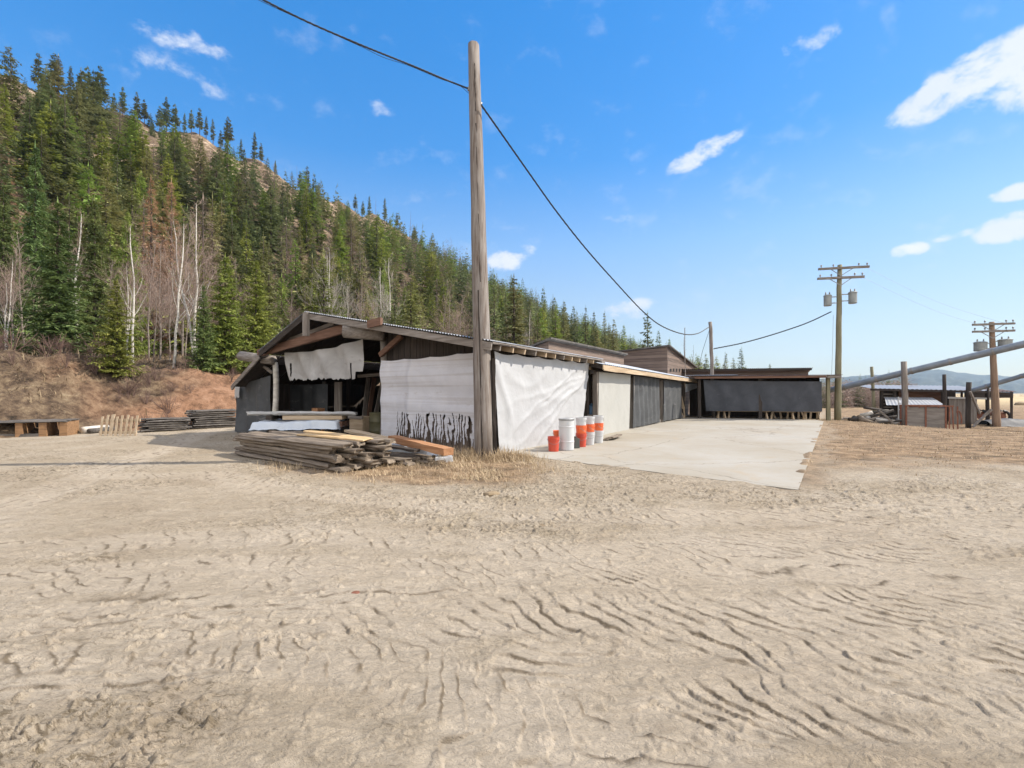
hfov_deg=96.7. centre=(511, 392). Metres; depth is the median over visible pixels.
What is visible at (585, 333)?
conifer tree
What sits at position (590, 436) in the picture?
bucket
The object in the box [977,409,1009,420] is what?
machine
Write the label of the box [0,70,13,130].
conifer tree
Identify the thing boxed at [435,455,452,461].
board
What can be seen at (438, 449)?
squared timber
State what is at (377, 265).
conifer tree
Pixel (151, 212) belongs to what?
larch tree
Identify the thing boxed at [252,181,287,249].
conifer tree
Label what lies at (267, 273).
conifer tree
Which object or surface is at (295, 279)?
conifer tree
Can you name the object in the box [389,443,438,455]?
ground sheet
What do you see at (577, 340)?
conifer tree
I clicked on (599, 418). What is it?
bucket
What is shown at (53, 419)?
flat board
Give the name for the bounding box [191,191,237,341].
conifer tree
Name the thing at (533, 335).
bare tree
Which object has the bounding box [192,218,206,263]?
bare tree
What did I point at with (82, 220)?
birch tree
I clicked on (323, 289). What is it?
conifer tree
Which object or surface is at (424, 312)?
conifer tree
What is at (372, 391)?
plank
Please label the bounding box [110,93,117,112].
pine tree
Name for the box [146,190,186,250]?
conifer tree
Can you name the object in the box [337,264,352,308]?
conifer tree
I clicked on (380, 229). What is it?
conifer tree
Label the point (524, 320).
conifer tree
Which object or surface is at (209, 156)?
bare tree
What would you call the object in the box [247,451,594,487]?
dry grass
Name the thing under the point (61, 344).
bare shrub
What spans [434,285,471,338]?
bare tree
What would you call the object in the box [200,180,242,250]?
conifer tree
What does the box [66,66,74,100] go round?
pine tree
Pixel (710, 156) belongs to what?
sky
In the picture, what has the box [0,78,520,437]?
hillside
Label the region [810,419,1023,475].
dry field grass
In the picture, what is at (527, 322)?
conifer tree
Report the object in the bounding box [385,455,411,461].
slab board
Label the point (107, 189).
conifer tree
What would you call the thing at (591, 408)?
blue container
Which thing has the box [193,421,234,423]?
slab board
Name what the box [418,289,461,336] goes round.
bare tree
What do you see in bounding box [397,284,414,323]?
conifer tree
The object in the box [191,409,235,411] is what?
slab board
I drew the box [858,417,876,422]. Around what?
scrap log
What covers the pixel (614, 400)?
wall tarp
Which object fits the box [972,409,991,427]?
brace
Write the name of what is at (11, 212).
larch tree
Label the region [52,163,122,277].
conifer tree
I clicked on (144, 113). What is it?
pine tree
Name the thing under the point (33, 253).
fir tree
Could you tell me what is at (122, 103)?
pine tree
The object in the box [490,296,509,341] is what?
conifer tree
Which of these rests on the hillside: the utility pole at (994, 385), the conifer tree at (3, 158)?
the conifer tree at (3, 158)
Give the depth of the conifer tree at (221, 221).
67.13 m
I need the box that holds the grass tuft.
[431,444,553,463]
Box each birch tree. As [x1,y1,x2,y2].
[0,256,25,349]
[54,208,130,337]
[87,220,156,362]
[103,259,148,355]
[123,199,224,352]
[156,217,208,366]
[185,283,213,365]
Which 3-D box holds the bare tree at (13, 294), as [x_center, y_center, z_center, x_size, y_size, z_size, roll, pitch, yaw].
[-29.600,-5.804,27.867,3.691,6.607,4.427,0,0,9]
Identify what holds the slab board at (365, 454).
on the slab board at (359, 458)
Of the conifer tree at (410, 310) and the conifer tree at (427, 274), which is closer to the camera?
the conifer tree at (410, 310)
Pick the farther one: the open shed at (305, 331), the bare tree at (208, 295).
the bare tree at (208, 295)
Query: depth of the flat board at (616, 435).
14.33 m
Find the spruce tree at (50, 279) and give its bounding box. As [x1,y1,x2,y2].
[1,196,107,357]
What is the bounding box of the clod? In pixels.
[483,491,499,496]
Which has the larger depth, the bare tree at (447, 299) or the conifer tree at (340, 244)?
the conifer tree at (340, 244)
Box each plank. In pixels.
[344,429,387,437]
[362,377,369,415]
[367,377,375,415]
[374,382,380,411]
[391,445,419,452]
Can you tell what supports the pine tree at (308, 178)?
on the hillside
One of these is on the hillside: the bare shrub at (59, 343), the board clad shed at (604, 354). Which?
the bare shrub at (59, 343)
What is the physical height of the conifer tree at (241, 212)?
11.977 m
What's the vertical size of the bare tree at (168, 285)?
8.690 m
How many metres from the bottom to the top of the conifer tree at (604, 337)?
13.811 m
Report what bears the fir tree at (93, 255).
on the hillside
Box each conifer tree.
[0,46,28,129]
[0,82,23,154]
[0,108,15,175]
[0,128,12,167]
[0,144,53,271]
[0,215,38,342]
[2,92,48,179]
[8,100,91,201]
[11,83,83,159]
[13,93,47,135]
[15,131,65,204]
[16,201,41,279]
[19,74,59,131]
[22,189,54,249]
[32,200,54,305]
[38,98,100,202]
[45,102,99,195]
[50,54,69,107]
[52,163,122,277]
[54,193,83,292]
[59,70,108,141]
[61,190,82,238]
[62,198,124,343]
[66,267,115,336]
[69,84,95,152]
[72,183,146,291]
[78,177,108,264]
[79,136,103,191]
[81,118,121,194]
[85,70,113,134]
[96,163,127,240]
[102,233,164,355]
[103,155,129,243]
[103,224,121,333]
[106,128,133,196]
[108,111,154,186]
[108,183,158,279]
[114,153,143,211]
[116,108,144,160]
[122,128,156,193]
[125,151,169,213]
[127,172,159,236]
[127,178,149,265]
[142,178,161,255]
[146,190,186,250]
[150,218,219,356]
[151,135,166,206]
[151,152,186,223]
[154,123,193,177]
[155,137,199,197]
[158,134,198,211]
[158,204,209,285]
[186,213,253,302]
[187,138,206,191]
[189,150,237,229]
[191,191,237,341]
[192,159,213,210]
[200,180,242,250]
[201,198,236,269]
[206,225,254,358]
[213,184,239,249]
[214,144,232,198]
[215,253,244,348]
[220,140,240,195]
[230,170,257,234]
[233,218,261,328]
[234,204,261,261]
[235,200,247,258]
[236,150,254,202]
[239,182,267,236]
[243,236,280,348]
[245,243,288,355]
[249,230,277,279]
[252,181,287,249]
[252,191,277,244]
[254,189,280,249]
[254,245,274,347]
[267,273,294,337]
[272,180,293,254]
[273,236,290,324]
[280,186,298,240]
[280,281,300,327]
[283,273,306,312]
[284,239,309,325]
[289,255,331,318]
[293,188,326,241]
[294,225,306,275]
[294,291,312,318]
[295,186,319,256]
[297,189,330,250]
[300,244,321,298]
[301,257,342,315]
[303,242,319,280]
[303,275,320,311]
[304,257,321,309]
[309,175,328,223]
[310,249,337,314]
[322,229,351,279]
[324,248,340,309]
[325,249,347,315]
[330,219,349,259]
[332,257,350,314]
[335,297,345,316]
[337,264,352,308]
[341,214,365,264]
[342,268,378,319]
[344,260,355,300]
[355,253,374,316]
[355,285,375,313]
[360,302,379,362]
[363,214,397,271]
[368,223,387,278]
[370,240,395,298]
[373,269,392,320]
[386,289,402,325]
[392,274,432,328]
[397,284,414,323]
[399,284,409,326]
[412,293,427,328]
[415,248,451,299]
[423,295,434,325]
[424,258,436,294]
[424,267,447,317]
[424,303,433,329]
[425,256,441,310]
[426,286,457,333]
[426,291,437,326]
[433,276,450,314]
[434,302,457,334]
[435,313,445,331]
[447,278,457,330]
[453,303,465,332]
[460,293,472,333]
[461,291,472,339]
[489,274,502,340]
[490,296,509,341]
[495,275,533,344]
[496,288,518,343]
[498,297,511,337]
[511,296,523,344]
[520,309,527,344]
[522,307,534,343]
[524,302,535,345]
[529,314,544,344]
[531,307,548,343]
[532,306,551,340]
[535,288,551,338]
[549,297,562,339]
[549,307,563,338]
[558,304,572,340]
[564,315,575,340]
[568,307,582,343]
[575,324,584,342]
[579,308,589,344]
[588,315,598,346]
[589,324,605,347]
[600,313,610,348]
[603,325,616,349]
[609,319,619,349]
[620,326,626,349]
[655,331,660,345]
[703,355,708,368]
[723,354,728,368]
[734,349,746,368]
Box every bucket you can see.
[547,436,559,451]
[553,430,558,435]
[575,417,586,424]
[575,425,586,433]
[575,433,586,446]
[584,416,594,423]
[586,424,594,431]
[586,432,594,444]
[593,415,603,422]
[594,423,603,430]
[594,430,603,442]
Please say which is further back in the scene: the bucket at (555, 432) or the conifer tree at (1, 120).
the conifer tree at (1, 120)
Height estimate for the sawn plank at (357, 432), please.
0.212 m
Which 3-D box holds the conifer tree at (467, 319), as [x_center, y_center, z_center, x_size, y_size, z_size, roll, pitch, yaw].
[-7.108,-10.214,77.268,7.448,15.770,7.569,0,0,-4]
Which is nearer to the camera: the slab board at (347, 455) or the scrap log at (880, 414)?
the slab board at (347, 455)
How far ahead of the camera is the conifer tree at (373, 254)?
116.26 m
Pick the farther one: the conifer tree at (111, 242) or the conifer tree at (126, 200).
the conifer tree at (126, 200)
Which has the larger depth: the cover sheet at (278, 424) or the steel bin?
the steel bin
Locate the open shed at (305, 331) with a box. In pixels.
[231,311,604,451]
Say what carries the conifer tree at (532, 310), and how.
on the hillside
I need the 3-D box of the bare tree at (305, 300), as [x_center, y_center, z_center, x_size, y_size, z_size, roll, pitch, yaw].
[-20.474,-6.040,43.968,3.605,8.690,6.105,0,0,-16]
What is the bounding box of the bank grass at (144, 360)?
[0,345,240,417]
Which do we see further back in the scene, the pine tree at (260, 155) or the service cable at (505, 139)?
the pine tree at (260, 155)
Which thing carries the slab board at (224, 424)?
on the slab board at (212, 427)
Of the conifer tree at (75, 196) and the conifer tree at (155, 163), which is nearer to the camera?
the conifer tree at (75, 196)
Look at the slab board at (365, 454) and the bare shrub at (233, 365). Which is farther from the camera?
the bare shrub at (233, 365)
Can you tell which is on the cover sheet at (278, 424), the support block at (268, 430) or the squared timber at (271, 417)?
the squared timber at (271, 417)
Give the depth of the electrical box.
17.17 m
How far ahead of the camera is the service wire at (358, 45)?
9.57 m
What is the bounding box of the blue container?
[589,403,592,414]
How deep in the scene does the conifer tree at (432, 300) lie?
81.74 m
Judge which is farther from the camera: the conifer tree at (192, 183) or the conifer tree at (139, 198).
the conifer tree at (192, 183)
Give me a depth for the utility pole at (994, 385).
26.88 m
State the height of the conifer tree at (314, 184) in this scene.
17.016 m
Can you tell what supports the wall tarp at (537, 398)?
hanging from the open shed at (305, 331)
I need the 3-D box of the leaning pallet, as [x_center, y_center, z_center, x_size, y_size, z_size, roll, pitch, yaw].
[-13.850,1.140,16.042,1.472,0.782,0.259,0,0,3]
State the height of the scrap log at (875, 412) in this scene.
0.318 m
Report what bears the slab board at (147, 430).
on the ground at (182, 598)
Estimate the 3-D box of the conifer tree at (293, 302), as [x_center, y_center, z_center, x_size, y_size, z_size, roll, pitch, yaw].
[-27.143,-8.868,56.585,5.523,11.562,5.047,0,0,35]
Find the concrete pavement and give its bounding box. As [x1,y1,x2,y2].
[509,417,823,489]
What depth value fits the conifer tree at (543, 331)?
65.39 m
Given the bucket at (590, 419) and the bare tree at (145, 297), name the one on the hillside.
the bare tree at (145, 297)
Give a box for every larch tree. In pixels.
[0,163,27,277]
[129,177,177,356]
[143,175,193,352]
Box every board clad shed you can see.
[530,337,627,402]
[618,345,697,414]
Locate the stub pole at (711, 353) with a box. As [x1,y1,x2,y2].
[708,322,714,417]
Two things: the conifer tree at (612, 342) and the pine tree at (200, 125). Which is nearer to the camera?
the conifer tree at (612, 342)
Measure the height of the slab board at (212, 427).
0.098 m
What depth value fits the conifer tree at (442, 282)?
106.96 m
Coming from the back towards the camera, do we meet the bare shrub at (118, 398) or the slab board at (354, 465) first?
the bare shrub at (118, 398)
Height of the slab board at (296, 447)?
0.107 m
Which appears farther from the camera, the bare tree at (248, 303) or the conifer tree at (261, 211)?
the conifer tree at (261, 211)
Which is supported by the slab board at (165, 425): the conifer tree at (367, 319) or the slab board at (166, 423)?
the slab board at (166, 423)
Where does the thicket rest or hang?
on the ground at (182, 598)
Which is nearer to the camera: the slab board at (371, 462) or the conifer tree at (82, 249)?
the slab board at (371, 462)
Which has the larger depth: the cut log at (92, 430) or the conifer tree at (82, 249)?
the conifer tree at (82, 249)
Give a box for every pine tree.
[30,53,44,82]
[44,52,64,86]
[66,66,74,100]
[81,66,94,97]
[94,65,111,102]
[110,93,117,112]
[116,87,128,114]
[130,92,142,123]
[139,99,150,126]
[154,106,165,127]
[162,96,173,132]
[170,105,181,131]
[182,113,186,129]
[188,110,195,134]
[195,108,204,135]
[203,118,208,135]
[209,119,215,144]
[218,131,223,149]
[222,117,234,141]
[239,139,243,159]
[250,132,258,162]
[257,143,265,160]
[296,171,301,187]
[305,166,310,188]
[353,194,357,207]
[367,196,371,219]
[382,198,387,221]
[626,338,632,348]
[638,312,653,347]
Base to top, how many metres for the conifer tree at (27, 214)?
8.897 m
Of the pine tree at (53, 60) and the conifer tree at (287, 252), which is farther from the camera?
the pine tree at (53, 60)
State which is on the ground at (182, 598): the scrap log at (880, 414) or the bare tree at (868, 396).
the bare tree at (868, 396)
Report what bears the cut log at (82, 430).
on the ground at (182, 598)
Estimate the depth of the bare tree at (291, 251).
86.92 m
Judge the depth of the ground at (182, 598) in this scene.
3.15 m
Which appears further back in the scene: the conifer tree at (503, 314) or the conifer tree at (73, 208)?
the conifer tree at (503, 314)
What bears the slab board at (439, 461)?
on the ground at (182, 598)
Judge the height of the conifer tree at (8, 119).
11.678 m
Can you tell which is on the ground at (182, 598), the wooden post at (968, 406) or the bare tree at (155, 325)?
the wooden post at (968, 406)
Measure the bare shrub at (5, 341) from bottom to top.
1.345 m
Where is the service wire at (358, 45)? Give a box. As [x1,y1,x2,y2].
[259,0,466,91]
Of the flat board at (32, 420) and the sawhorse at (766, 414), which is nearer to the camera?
the flat board at (32, 420)
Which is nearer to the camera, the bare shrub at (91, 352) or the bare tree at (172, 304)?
the bare shrub at (91, 352)
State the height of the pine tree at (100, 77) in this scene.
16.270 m
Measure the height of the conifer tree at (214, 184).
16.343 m
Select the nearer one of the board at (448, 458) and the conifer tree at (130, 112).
the board at (448, 458)
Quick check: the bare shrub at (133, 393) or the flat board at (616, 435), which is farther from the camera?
the bare shrub at (133, 393)
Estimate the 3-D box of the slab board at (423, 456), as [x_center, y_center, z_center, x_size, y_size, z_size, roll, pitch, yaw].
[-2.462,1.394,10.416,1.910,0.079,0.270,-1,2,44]
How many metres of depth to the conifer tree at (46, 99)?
78.27 m
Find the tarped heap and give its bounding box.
[977,418,1023,426]
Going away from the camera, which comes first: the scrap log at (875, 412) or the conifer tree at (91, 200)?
the scrap log at (875, 412)
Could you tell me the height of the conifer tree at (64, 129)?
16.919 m
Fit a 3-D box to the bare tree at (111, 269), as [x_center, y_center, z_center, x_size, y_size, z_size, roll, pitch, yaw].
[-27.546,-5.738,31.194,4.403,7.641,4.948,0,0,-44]
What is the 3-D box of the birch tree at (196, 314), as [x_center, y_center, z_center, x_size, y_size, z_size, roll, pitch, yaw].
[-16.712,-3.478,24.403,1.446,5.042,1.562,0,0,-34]
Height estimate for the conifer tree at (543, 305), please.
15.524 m
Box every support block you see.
[15,423,36,436]
[38,422,58,436]
[59,420,78,435]
[267,429,286,432]
[331,426,347,433]
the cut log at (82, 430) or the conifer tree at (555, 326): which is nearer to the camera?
the cut log at (82, 430)
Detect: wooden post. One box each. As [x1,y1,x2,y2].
[870,367,875,411]
[901,361,908,424]
[942,374,946,404]
[965,382,971,427]
[987,388,989,425]
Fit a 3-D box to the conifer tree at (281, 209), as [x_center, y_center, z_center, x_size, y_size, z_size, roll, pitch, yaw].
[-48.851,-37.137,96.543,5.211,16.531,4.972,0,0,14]
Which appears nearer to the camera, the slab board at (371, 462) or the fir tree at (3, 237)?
the slab board at (371, 462)
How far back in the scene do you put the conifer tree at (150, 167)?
73.17 m
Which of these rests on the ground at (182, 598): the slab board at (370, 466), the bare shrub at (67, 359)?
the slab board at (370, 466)
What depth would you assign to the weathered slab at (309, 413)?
13.25 m
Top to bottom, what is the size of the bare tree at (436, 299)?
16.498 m
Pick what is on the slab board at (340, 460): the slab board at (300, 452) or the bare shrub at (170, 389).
the slab board at (300, 452)
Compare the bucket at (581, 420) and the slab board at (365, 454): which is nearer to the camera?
the slab board at (365, 454)
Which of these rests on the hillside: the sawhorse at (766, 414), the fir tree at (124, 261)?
the fir tree at (124, 261)
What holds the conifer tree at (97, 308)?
on the hillside
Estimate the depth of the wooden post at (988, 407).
27.96 m
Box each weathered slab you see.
[246,411,272,415]
[273,411,357,414]
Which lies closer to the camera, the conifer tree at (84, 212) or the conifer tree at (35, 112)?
the conifer tree at (84, 212)
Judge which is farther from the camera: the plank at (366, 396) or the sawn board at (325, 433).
the plank at (366, 396)
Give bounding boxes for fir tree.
[0,185,39,348]
[7,141,70,344]
[64,195,129,356]
[87,280,150,377]
[104,213,158,356]
[182,282,226,373]
[184,254,254,373]
[228,261,280,368]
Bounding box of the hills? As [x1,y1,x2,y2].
[820,369,1023,393]
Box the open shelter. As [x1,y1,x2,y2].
[958,389,1015,418]
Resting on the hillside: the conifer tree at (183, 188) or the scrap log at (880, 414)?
the conifer tree at (183, 188)
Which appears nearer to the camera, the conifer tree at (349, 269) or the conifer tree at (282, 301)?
the conifer tree at (282, 301)
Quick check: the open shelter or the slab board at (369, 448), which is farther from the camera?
the open shelter
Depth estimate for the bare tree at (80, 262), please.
44.43 m
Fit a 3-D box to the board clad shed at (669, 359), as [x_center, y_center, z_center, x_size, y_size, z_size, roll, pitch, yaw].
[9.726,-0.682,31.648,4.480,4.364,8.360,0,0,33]
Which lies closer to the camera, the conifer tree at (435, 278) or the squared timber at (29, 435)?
the squared timber at (29, 435)
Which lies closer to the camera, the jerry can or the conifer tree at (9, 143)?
the jerry can
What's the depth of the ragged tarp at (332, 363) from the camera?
14.22 m
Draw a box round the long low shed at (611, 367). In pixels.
[581,362,696,427]
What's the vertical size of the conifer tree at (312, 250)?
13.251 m
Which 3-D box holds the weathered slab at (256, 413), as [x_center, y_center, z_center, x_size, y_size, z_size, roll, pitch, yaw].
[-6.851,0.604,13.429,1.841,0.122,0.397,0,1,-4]
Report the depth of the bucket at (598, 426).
13.31 m
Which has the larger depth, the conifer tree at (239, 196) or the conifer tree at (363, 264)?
the conifer tree at (239, 196)
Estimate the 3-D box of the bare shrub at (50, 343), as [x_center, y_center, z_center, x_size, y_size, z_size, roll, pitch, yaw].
[-19.948,-2.069,19.870,1.299,1.332,1.386,0,0,-4]
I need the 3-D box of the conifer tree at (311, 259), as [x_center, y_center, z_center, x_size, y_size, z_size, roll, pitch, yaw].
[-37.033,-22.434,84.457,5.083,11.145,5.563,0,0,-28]
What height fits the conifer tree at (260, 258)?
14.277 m
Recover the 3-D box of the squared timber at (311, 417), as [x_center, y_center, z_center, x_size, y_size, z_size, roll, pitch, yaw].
[-5.816,0.717,13.458,1.681,0.128,0.513,0,0,-6]
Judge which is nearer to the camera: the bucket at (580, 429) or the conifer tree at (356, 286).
the bucket at (580, 429)
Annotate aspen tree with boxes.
[295,249,367,315]
[304,246,375,317]
[335,285,356,318]
[346,267,401,322]
[366,252,405,320]
[521,310,542,345]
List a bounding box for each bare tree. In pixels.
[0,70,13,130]
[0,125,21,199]
[0,231,52,349]
[0,243,44,344]
[65,237,110,335]
[79,258,147,344]
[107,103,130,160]
[110,275,182,361]
[113,248,165,345]
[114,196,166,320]
[116,235,206,357]
[126,221,236,354]
[128,239,211,359]
[136,264,219,353]
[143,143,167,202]
[146,246,241,329]
[148,259,218,359]
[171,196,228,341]
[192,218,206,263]
[193,150,226,201]
[209,257,248,350]
[226,274,280,339]
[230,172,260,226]
[239,283,295,335]
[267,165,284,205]
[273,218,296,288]
[276,286,300,325]
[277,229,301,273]
[282,286,316,326]
[318,235,339,275]
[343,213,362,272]
[345,275,389,322]
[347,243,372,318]
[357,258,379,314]
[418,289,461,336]
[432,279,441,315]
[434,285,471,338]
[435,280,458,334]
[437,294,472,337]
[449,301,472,338]
[461,278,471,317]
[492,313,511,342]
[523,321,548,345]
[854,383,878,410]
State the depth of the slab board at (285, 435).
9.92 m
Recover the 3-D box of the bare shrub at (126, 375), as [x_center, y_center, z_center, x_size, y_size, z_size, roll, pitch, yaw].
[-16.483,-0.329,19.706,1.433,1.176,1.207,0,0,-38]
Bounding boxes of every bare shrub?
[0,327,37,351]
[0,331,17,348]
[1,351,18,364]
[30,339,60,356]
[31,333,72,354]
[38,332,82,354]
[41,338,75,353]
[50,333,76,353]
[50,348,74,367]
[64,329,110,354]
[79,332,133,367]
[80,356,105,374]
[110,382,123,391]
[111,391,129,401]
[121,382,144,395]
[122,372,150,393]
[134,349,163,362]
[136,368,160,384]
[138,390,156,403]
[148,366,168,380]
[149,395,184,413]
[166,384,178,392]
[167,360,186,374]
[178,353,193,367]
[205,347,230,367]
[223,366,240,381]
[225,354,243,373]
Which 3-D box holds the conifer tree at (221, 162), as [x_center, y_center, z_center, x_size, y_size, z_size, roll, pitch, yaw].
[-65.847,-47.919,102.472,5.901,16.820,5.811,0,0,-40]
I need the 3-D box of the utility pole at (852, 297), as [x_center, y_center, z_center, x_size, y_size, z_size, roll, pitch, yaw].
[18.373,-2.654,25.331,2.548,9.010,0.425,0,0,12]
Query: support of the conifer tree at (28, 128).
on the hillside
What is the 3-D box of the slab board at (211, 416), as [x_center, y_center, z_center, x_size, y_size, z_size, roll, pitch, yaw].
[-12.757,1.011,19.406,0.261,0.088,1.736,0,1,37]
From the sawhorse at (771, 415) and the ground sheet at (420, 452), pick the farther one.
the sawhorse at (771, 415)
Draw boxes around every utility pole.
[467,40,495,458]
[817,262,869,419]
[972,319,1015,426]
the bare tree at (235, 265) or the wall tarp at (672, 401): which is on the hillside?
the bare tree at (235, 265)
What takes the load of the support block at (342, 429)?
on the ground at (182, 598)
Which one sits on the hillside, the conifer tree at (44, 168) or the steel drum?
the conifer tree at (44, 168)
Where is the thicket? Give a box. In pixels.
[820,372,1023,407]
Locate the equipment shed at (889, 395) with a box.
[861,385,990,423]
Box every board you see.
[0,420,68,422]
[0,420,71,421]
[8,419,76,420]
[25,418,79,419]
[140,428,186,431]
[141,424,185,426]
[143,422,189,424]
[145,417,189,419]
[146,419,190,422]
[147,426,191,428]
[188,414,234,415]
[190,415,234,418]
[190,425,234,428]
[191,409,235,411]
[191,412,235,413]
[192,423,234,426]
[193,417,235,419]
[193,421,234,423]
[194,419,235,422]
[195,410,235,411]
[233,437,336,453]
[234,446,335,467]
[235,435,340,450]
[235,451,350,472]
[237,433,352,447]
[240,442,341,460]
[241,446,344,462]
[248,431,353,445]
[269,430,364,445]
[285,431,384,443]
[288,431,395,443]
[297,433,370,441]
[303,430,372,438]
[327,459,353,463]
[334,382,341,419]
[335,462,363,468]
[336,448,363,452]
[336,452,358,457]
[351,456,372,460]
[352,459,379,464]
[357,452,375,456]
[360,446,382,450]
[362,443,391,449]
[364,464,377,467]
[365,450,391,455]
[376,457,395,463]
[385,450,419,460]
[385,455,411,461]
[396,461,415,465]
[399,452,431,459]
[420,459,432,463]
[427,458,443,463]
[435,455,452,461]
[608,434,621,437]
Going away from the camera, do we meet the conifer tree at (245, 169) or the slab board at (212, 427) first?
the slab board at (212, 427)
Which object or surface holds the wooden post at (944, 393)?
on the ground at (182, 598)
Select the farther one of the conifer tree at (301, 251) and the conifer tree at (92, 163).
the conifer tree at (301, 251)
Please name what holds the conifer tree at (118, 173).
on the hillside
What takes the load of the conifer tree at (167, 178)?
on the hillside
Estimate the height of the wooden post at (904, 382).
3.704 m
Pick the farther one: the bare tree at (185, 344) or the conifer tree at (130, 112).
the conifer tree at (130, 112)
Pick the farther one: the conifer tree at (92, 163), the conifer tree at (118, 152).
the conifer tree at (118, 152)
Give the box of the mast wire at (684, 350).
[684,328,685,375]
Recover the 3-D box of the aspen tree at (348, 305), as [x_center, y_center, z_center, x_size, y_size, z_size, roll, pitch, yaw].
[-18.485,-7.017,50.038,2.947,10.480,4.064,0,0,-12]
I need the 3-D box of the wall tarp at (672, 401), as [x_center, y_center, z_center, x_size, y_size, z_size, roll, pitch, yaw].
[8.659,0.379,24.452,0.093,2.101,4.037,0,0,33]
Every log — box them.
[79,425,109,433]
[87,427,114,433]
[847,417,874,420]
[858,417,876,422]
[860,411,873,416]
[863,406,881,410]
[869,417,889,423]
[870,409,893,417]
[872,409,888,414]
[877,419,901,423]
[879,410,895,424]
[883,415,897,418]
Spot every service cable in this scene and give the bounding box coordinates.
[262,0,467,88]
[481,104,708,334]
[714,311,831,348]
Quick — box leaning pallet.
[99,414,140,435]
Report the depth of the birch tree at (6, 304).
22.00 m
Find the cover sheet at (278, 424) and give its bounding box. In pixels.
[249,419,347,430]
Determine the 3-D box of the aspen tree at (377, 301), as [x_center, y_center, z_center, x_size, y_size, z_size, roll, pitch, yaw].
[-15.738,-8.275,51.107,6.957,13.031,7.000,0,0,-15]
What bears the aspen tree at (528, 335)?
on the hillside
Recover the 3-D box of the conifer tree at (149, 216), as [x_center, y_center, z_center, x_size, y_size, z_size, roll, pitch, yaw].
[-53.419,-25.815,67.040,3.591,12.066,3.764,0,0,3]
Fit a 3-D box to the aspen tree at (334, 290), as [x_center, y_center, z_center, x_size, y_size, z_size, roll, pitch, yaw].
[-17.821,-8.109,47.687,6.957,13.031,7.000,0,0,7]
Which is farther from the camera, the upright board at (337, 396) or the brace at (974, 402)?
the brace at (974, 402)
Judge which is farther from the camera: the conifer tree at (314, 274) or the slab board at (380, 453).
the conifer tree at (314, 274)
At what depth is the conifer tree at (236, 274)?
47.04 m
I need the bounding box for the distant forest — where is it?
[19,66,722,368]
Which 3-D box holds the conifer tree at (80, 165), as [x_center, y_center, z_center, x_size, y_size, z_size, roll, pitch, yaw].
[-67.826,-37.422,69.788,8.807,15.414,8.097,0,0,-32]
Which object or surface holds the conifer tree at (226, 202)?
on the hillside
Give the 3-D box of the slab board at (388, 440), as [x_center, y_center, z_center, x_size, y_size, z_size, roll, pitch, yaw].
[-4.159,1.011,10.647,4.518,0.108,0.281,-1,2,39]
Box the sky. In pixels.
[0,0,1023,378]
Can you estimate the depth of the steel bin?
23.94 m
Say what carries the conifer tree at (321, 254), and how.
on the hillside
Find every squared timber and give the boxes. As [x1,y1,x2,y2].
[0,433,38,436]
[266,415,278,419]
[282,415,346,419]
[388,435,453,455]
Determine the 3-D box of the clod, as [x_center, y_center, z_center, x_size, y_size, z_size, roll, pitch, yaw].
[-0.299,1.478,6.705,0.271,0.071,0.174,0,0,-17]
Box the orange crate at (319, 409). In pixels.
[312,408,324,430]
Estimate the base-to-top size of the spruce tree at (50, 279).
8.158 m
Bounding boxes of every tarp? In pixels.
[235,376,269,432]
[284,339,363,380]
[290,384,327,431]
[380,353,473,446]
[494,351,588,451]
[598,372,630,433]
[633,376,659,427]
[663,380,681,420]
[685,384,696,391]
[703,380,821,411]
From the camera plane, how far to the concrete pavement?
11.63 m
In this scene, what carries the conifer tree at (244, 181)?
on the hillside
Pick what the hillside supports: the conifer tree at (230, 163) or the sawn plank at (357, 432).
the conifer tree at (230, 163)
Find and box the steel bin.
[899,405,961,428]
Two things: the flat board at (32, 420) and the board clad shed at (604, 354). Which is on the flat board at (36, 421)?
the flat board at (32, 420)
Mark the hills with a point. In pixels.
(930, 377)
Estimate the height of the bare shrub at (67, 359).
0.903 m
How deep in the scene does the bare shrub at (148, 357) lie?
26.45 m
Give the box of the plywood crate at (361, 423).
[348,416,368,434]
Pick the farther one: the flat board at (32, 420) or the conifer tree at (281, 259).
the conifer tree at (281, 259)
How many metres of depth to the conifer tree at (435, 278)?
108.17 m
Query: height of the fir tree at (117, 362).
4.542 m
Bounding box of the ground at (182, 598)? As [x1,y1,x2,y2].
[0,394,1023,767]
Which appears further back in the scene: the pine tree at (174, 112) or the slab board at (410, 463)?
the pine tree at (174, 112)
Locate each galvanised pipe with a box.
[830,340,1023,392]
[971,373,1023,392]
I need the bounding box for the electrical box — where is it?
[235,387,239,397]
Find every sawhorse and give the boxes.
[716,411,726,417]
[727,411,768,418]
[769,411,794,418]
[802,412,820,419]
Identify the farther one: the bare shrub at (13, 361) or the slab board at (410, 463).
the bare shrub at (13, 361)
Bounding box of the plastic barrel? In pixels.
[558,418,573,450]
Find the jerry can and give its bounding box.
[574,436,579,447]
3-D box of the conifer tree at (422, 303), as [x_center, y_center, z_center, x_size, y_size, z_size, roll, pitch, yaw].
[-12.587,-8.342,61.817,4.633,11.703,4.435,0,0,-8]
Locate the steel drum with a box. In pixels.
[369,412,380,434]
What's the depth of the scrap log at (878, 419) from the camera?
25.64 m
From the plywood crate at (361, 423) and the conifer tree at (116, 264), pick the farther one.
the conifer tree at (116, 264)
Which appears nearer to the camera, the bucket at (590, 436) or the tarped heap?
the bucket at (590, 436)
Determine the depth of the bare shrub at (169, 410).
19.76 m
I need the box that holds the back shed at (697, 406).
[682,367,842,420]
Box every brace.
[969,391,980,413]
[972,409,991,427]
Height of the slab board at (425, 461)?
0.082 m

